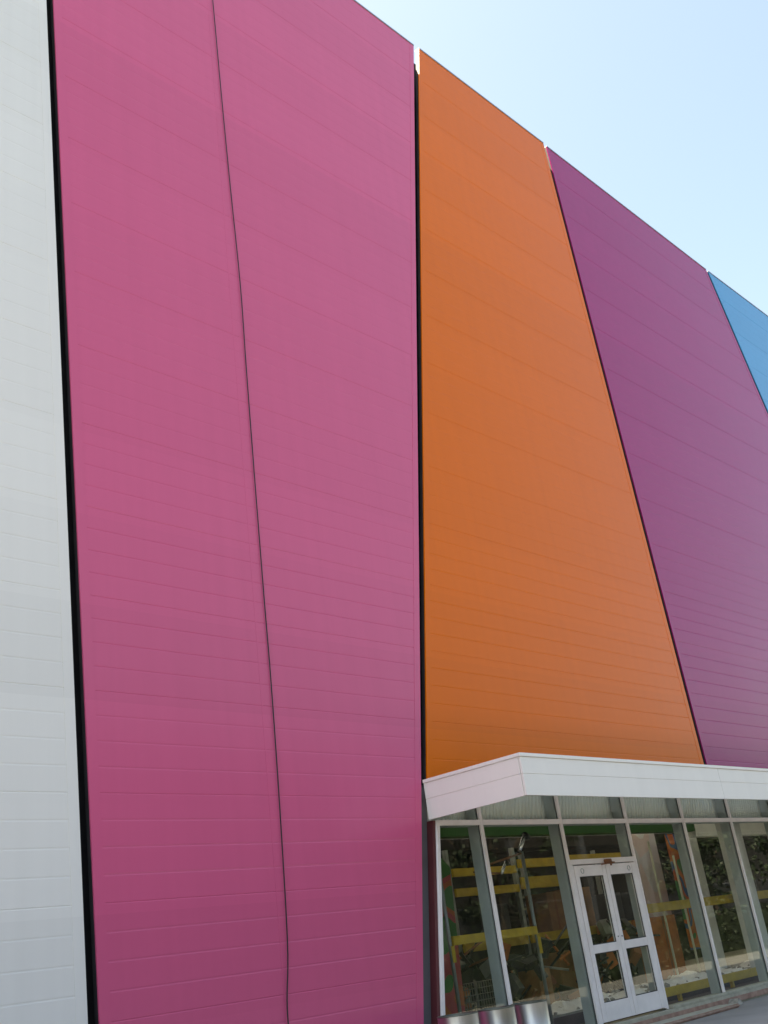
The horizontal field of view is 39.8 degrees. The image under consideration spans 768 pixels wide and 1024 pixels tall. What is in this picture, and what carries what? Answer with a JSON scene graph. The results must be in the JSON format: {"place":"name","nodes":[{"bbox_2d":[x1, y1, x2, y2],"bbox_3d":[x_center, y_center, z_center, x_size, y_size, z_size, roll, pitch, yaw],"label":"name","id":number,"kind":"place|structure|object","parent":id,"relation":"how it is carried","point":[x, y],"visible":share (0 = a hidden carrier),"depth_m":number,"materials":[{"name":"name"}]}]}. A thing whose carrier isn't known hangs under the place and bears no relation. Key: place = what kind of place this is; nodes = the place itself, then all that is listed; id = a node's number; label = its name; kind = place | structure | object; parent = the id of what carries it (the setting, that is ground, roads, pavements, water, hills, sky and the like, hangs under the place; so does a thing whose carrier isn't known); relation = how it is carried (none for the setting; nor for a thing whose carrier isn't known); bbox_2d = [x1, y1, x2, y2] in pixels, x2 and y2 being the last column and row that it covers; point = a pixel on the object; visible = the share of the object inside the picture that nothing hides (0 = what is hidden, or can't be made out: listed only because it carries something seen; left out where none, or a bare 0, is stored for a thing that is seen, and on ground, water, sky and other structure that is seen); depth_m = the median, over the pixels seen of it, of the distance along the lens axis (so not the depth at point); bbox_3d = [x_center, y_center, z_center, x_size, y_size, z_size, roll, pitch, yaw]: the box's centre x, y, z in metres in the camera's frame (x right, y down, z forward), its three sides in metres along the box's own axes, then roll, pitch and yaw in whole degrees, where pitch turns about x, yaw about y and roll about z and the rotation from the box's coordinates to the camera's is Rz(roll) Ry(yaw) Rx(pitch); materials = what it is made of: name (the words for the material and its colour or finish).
{"place":"outdoors","nodes":[
{"label":"outdoors","id":0,"kind":"place"},
{"bbox_2d":[356,0,767,314],"label":"sky","id":1,"kind":"structure","parent":0,"point":[662,105],"materials":[{"name":"blue"}]},
{"bbox_2d":[681,995,767,1023],"bbox_3d":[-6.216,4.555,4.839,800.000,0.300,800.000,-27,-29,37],"label":"pavement","id":2,"kind":"structure","parent":0,"point":[754,1011],"depth_m":14.77,"materials":[{"name":"grey concrete"}]},
{"bbox_2d":[0,0,767,1023],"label":"retail building","id":3,"kind":"structure","parent":2,"relation":"on","point":[504,382],"depth_m":14.46,"materials":[{"name":"multicoloured"}]},
{"bbox_2d":[212,0,288,1023],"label":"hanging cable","id":4,"kind":"object","parent":3,"relation":"hanging from","point":[260,549],"visible":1,"depth_m":12.77,"materials":[{"name":"black plastic"}]},
{"bbox_2d":[441,858,464,1014],"bbox_3d":[0.798,5.890,14.559,0.040,2.320,0.750,-27,-29,37],"label":"painted board","id":5,"kind":"object","parent":3,"relation":"on","point":[450,1003],"visible":0.42,"depth_m":14.55,"materials":[{"name":"wood"}]},
{"bbox_2d":[462,979,495,1022],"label":"wire cage","id":6,"kind":"object","parent":3,"relation":"on","point":[475,988],"visible":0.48,"depth_m":14.96,"materials":[{"name":"grey metal"}]},
{"bbox_2d":[441,851,553,1023],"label":"scaffold frame","id":7,"kind":"object","parent":3,"relation":"on","point":[453,941],"visible":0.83,"depth_m":14.39,"materials":[{"name":"yellow paint"}]},
{"bbox_2d":[517,832,530,851],"bbox_3d":[2.033,4.786,15.384,0.117,0.282,0.307,-23,-27,31],"label":"work lamp","id":8,"kind":"object","parent":7,"relation":"on","point":[526,836],"visible":1,"depth_m":15.37,"materials":[{"name":"silver metal"}]},
{"bbox_2d":[441,848,631,1002],"bbox_3d":[2.903,7.610,19.626,0.970,2.600,5.880,-27,-29,37],"label":"storage rack","id":9,"kind":"object","parent":3,"relation":"on","point":[517,886],"visible":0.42,"depth_m":18.81,"materials":[{"name":"yellow metal"}]},
{"bbox_2d":[457,903,511,946],"bbox_3d":[1.714,7.149,18.350,0.602,0.598,0.800,-27,-29,37],"label":"cardboard box","id":10,"kind":"object","parent":9,"relation":"on","point":[470,920],"visible":0.35,"depth_m":18.14,"materials":[{"name":"cardboard"}]},
{"bbox_2d":[525,891,566,932],"bbox_3d":[3.008,7.440,19.627,0.502,0.718,0.480,-27,-29,37],"label":"cardboard box","id":11,"kind":"object","parent":9,"relation":"on","point":[549,911],"visible":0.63,"depth_m":19.45,"materials":[{"name":"brown cardboard"}]},
{"bbox_2d":[551,887,595,925],"bbox_3d":[3.532,7.606,20.232,0.602,0.748,0.790,-27,-29,37],"label":"cardboard box","id":12,"kind":"object","parent":9,"relation":"on","point":[589,906],"visible":0.1,"depth_m":20.23,"materials":[{"name":"brown cardboard"}]},
{"bbox_2d":[591,892,624,922],"bbox_3d":[4.330,7.901,21.001,0.602,0.598,0.600,-27,-29,37],"label":"cardboard box","id":13,"kind":"object","parent":9,"relation":"on","point":[600,906],"visible":0.28,"depth_m":20.76,"materials":[{"name":"cardboard"}]},
{"bbox_2d":[518,968,554,1003],"bbox_3d":[2.487,7.755,17.236,0.402,0.579,0.350,-27,-29,37],"label":"cardboard box","id":14,"kind":"object","parent":3,"relation":"on","point":[531,978],"visible":0.41,"depth_m":17.14,"materials":[{"name":"brown cardboard"}]},
{"bbox_2d":[459,917,659,1011],"bbox_3d":[2.791,7.741,17.845,1.513,1.562,6.872,-27,-29,37],"label":"debris heap","id":15,"kind":"object","parent":3,"relation":"in","point":[517,963],"visible":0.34,"depth_m":17.59,"materials":[{"name":"plastic"}]},
{"bbox_2d":[542,950,577,1000],"bbox_3d":[3.211,8.097,18.539,0.382,0.779,0.900,-27,-29,37],"label":"cardboard box","id":16,"kind":"object","parent":3,"relation":"on","point":[566,978],"visible":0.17,"depth_m":18.26,"materials":[{"name":"brown cardboard"}]},
{"bbox_2d":[551,988,649,1014],"bbox_3d":[3.211,7.587,16.533,1.241,0.137,3.338,-27,-29,37],"label":"plastic sheet","id":17,"kind":"object","parent":3,"relation":"on","point":[570,1006],"visible":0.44,"depth_m":15.76,"materials":[{"name":"white plastic"}]},
{"bbox_2d":[573,864,635,1022],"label":"door","id":18,"kind":"structure","parent":3,"relation":"in","point":[620,1008],"depth_m":14.93,"materials":[{"name":"white metal"}]},
{"bbox_2d":[609,947,647,984],"bbox_3d":[4.590,8.380,19.606,0.502,0.729,0.800,-27,-29,37],"label":"cardboard box","id":19,"kind":"object","parent":3,"relation":"on","point":[640,977],"visible":0.16,"depth_m":19.27,"materials":[{"name":"cardboard"}]},
{"bbox_2d":[605,862,664,1014],"bbox_3d":[3.667,6.213,15.557,0.062,2.033,0.812,-27,-29,37],"label":"door","id":20,"kind":"structure","parent":3,"relation":"in","point":[652,1000],"depth_m":15.52,"materials":[{"name":"white metal"}]},
{"bbox_2d":[554,962,749,1015],"bbox_3d":[4.425,8.152,18.157,1.861,0.146,9.280,-27,-29,37],"label":"rubble","id":21,"kind":"object","parent":3,"relation":"on","point":[666,985],"visible":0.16,"depth_m":17.93,"materials":[{"name":"grey stone"}]},
{"bbox_2d":[631,914,686,979],"bbox_3d":[5.385,8.519,20.716,0.402,1.129,1.000,-27,-29,37],"label":"cardboard box","id":22,"kind":"object","parent":3,"relation":"on","point":[664,953],"visible":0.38,"depth_m":20.60,"materials":[{"name":"brown cardboard"}]},
{"bbox_2d":[647,841,678,974],"bbox_3d":[5.277,7.503,20.036,0.234,2.480,0.240,-27,-29,37],"label":"thin pole","id":23,"kind":"object","parent":3,"relation":"on","point":[664,914],"visible":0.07,"depth_m":19.99,"materials":[{"name":"metal"}]},
{"bbox_2d":[664,834,700,949],"bbox_3d":[6.408,7.880,22.110,0.050,2.250,1.100,-27,-29,37],"label":"painted board","id":24,"kind":"object","parent":3,"relation":"attached to","point":[671,844],"visible":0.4,"depth_m":21.86,"materials":[{"name":"orange wood"}]},
{"bbox_2d":[672,855,700,972],"bbox_3d":[5.816,7.732,20.371,0.234,2.180,0.240,-27,-29,37],"label":"thin pole","id":25,"kind":"object","parent":3,"relation":"on","point":[687,917],"visible":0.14,"depth_m":20.32,"materials":[{"name":"metal"}]},
{"bbox_2d":[634,967,746,988],"bbox_3d":[5.479,8.294,18.966,1.440,0.142,3.336,-27,-29,37],"label":"plastic sheet","id":26,"kind":"object","parent":3,"relation":"on","point":[682,978],"visible":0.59,"depth_m":18.58,"materials":[{"name":"white plastic"}]},
{"bbox_2d":[646,890,767,912],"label":"guard rail","id":27,"kind":"object","parent":3,"relation":"on","point":[679,904],"visible":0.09,"depth_m":19.20,"materials":[{"name":"yellow metal"}]},
{"bbox_2d":[665,967,757,1000],"bbox_3d":[6.984,8.250,19.072,0.110,0.230,8.300,-27,-29,37],"label":"guard rail","id":28,"kind":"object","parent":3,"relation":"on","point":[681,989],"visible":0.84,"depth_m":17.19,"materials":[{"name":"yellow metal"}]},
{"bbox_2d":[729,960,749,968],"bbox_3d":[7.976,8.945,21.372,1.240,0.167,2.890,-27,-29,37],"label":"plastic sheet","id":29,"kind":"object","parent":3,"relation":"on","point":[745,964],"visible":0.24,"depth_m":20.57,"materials":[{"name":"white plastic"}]},
{"bbox_2d":[437,1011,478,1023],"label":"steel drum","id":30,"kind":"object","parent":2,"relation":"on","point":[470,1017],"visible":1,"depth_m":11.01,"materials":[{"name":"silver metal"}]},
{"bbox_2d":[478,1005,516,1023],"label":"steel drum","id":31,"kind":"object","parent":2,"relation":"on","point":[506,1014],"visible":1,"depth_m":11.46,"materials":[{"name":"silver metal"}]},
{"bbox_2d":[511,999,550,1023],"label":"steel drum","id":32,"kind":"object","parent":2,"relation":"on","point":[532,1012],"visible":0.88,"depth_m":11.86,"materials":[{"name":"silver metal"}]},
{"bbox_2d":[650,1003,739,1023],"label":"step","id":33,"kind":"structure","parent":2,"relation":"on","point":[691,1016],"depth_m":15.26,"materials":[{"name":"concrete"}]},
{"bbox_2d":[632,988,767,1023],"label":"kerb","id":34,"kind":"structure","parent":2,"relation":"on","point":[716,1003],"depth_m":15.94,"materials":[{"name":"concrete"}]},
{"bbox_2d":[728,998,743,1004],"bbox_3d":[5.411,7.566,16.361,0.160,0.100,0.280,-27,-29,37],"label":"stone shard","id":35,"kind":"object","parent":2,"relation":"on","point":[736,1000],"visible":0.64,"depth_m":16.34,"materials":[{"name":"grey stone"}]},
{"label":"lamp bar","id":36,"kind":"object","parent":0,"visible":0},
{"bbox_2d":[500,860,509,874],"bbox_3d":[1.753,5.139,15.342,0.093,0.212,0.232,-23,-27,31],"label":"work lamp","id":37,"kind":"object","parent":36,"relation":"hanging from","point":[506,863],"visible":0.97,"depth_m":15.33,"materials":[{"name":"silver metal"}]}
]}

